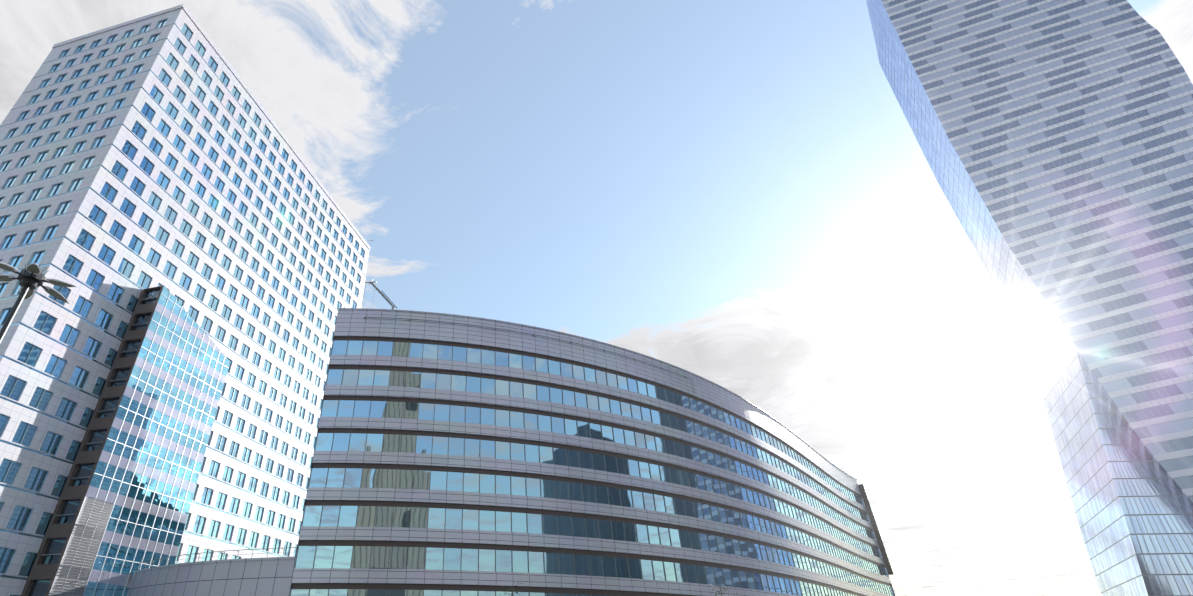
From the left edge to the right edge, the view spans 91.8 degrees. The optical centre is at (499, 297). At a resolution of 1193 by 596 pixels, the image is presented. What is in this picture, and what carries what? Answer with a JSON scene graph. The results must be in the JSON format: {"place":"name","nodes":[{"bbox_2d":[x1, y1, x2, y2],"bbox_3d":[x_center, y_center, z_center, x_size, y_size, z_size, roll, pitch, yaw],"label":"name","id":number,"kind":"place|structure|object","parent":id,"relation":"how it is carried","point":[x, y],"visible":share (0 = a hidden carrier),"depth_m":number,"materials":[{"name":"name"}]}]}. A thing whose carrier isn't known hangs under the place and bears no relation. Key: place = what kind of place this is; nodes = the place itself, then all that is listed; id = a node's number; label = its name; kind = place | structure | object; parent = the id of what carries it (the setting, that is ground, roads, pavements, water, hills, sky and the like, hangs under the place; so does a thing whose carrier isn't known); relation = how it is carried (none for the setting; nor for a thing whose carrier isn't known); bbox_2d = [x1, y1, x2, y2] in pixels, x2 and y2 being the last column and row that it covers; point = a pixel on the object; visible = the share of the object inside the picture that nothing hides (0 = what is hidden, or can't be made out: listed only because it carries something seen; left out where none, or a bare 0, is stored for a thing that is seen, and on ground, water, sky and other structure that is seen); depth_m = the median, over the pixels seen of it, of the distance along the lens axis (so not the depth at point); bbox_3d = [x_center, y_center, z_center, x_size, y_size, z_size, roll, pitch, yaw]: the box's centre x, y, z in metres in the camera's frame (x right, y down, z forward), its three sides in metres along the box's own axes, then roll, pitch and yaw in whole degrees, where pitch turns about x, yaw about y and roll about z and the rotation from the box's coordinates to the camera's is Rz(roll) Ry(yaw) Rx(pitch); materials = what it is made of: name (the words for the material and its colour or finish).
{"place":"outdoors","nodes":[
{"label":"outdoors","id":0,"kind":"place"},
{"bbox_2d":[0,4,370,595],"bbox_3d":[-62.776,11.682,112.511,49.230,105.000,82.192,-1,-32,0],"label":"tower slab","id":1,"kind":"structure","parent":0,"point":[138,155],"depth_m":99.09,"materials":[{"name":"concrete"}]},
{"bbox_2d":[0,0,1192,595],"label":"sky","id":2,"kind":"structure","parent":0,"point":[739,196],"materials":[{"name":"blue"}]},
{"bbox_2d":[866,0,1192,595],"bbox_3d":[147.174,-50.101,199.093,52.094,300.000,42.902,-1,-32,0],"label":"glass facade","id":3,"kind":"structure","parent":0,"point":[1132,502],"depth_m":141.45,"materials":[{"name":"blue glass"}]},
{"bbox_2d":[881,0,1192,501],"bbox_3d":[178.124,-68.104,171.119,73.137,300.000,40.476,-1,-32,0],"label":"skyscraper","id":4,"kind":"structure","parent":0,"point":[1067,125],"depth_m":156.83,"materials":[{"name":"grey glass"}]},
{"label":"ground","id":5,"kind":"structure","parent":0,"visible":0},
{"bbox_2d":[0,262,76,343],"bbox_3d":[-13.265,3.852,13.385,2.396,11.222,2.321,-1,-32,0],"label":"street lamp","id":6,"kind":"object","parent":5,"relation":"on","point":[31,277],"depth_m":15.97,"materials":[{"name":"grey metal"}]},
{"bbox_2d":[21,286,229,595],"bbox_3d":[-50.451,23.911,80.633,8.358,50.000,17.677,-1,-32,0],"label":"glass facade","id":7,"kind":"structure","parent":5,"relation":"on","point":[121,512],"depth_m":78.70,"materials":[{"name":"blue glass"}]},
{"bbox_2d":[126,556,295,595],"bbox_3d":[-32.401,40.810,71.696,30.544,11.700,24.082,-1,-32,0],"label":"podium wall","id":8,"kind":"structure","parent":5,"relation":"on","point":[269,576],"depth_m":65.54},
{"bbox_2d":[138,547,297,568],"bbox_3d":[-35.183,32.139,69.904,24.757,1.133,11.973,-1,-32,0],"label":"railing","id":9,"kind":"object","parent":8,"relation":"on","point":[283,552],"depth_m":67.84,"materials":[{"name":"grey metal"}]},
{"bbox_2d":[499,579,521,595],"bbox_3d":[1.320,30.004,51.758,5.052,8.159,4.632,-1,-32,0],"label":"tree","id":10,"kind":"object","parent":5,"relation":"on","point":[512,590],"depth_m":53.71,"materials":[{"name":"brown plant"}]},
{"bbox_2d":[289,308,895,595],"bbox_3d":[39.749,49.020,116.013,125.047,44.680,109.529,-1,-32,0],"label":"curved office building","id":11,"kind":"structure","parent":5,"relation":"on","point":[450,459],"depth_m":78.93,"materials":[{"name":"blue glass"}]},
{"bbox_2d":[362,278,396,308],"bbox_3d":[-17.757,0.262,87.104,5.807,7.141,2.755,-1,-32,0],"label":"roof crane","id":12,"kind":"object","parent":11,"relation":"on","point":[382,293],"depth_m":87.16,"materials":[{"name":"grey metal"}]},
{"bbox_2d":[364,317,694,394],"bbox_3d":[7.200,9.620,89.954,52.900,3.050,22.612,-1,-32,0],"label":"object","id":13,"kind":"object","parent":11,"relation":"on","point":[634,359],"depth_m":85.78,"materials":[{"name":"grey metal"}]},
{"bbox_2d":[712,579,726,595],"bbox_3d":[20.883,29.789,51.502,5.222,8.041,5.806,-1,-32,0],"label":"tree","id":14,"kind":"object","parent":5,"relation":"on","point":[720,588],"depth_m":53.35,"materials":[{"name":"brown plant"}]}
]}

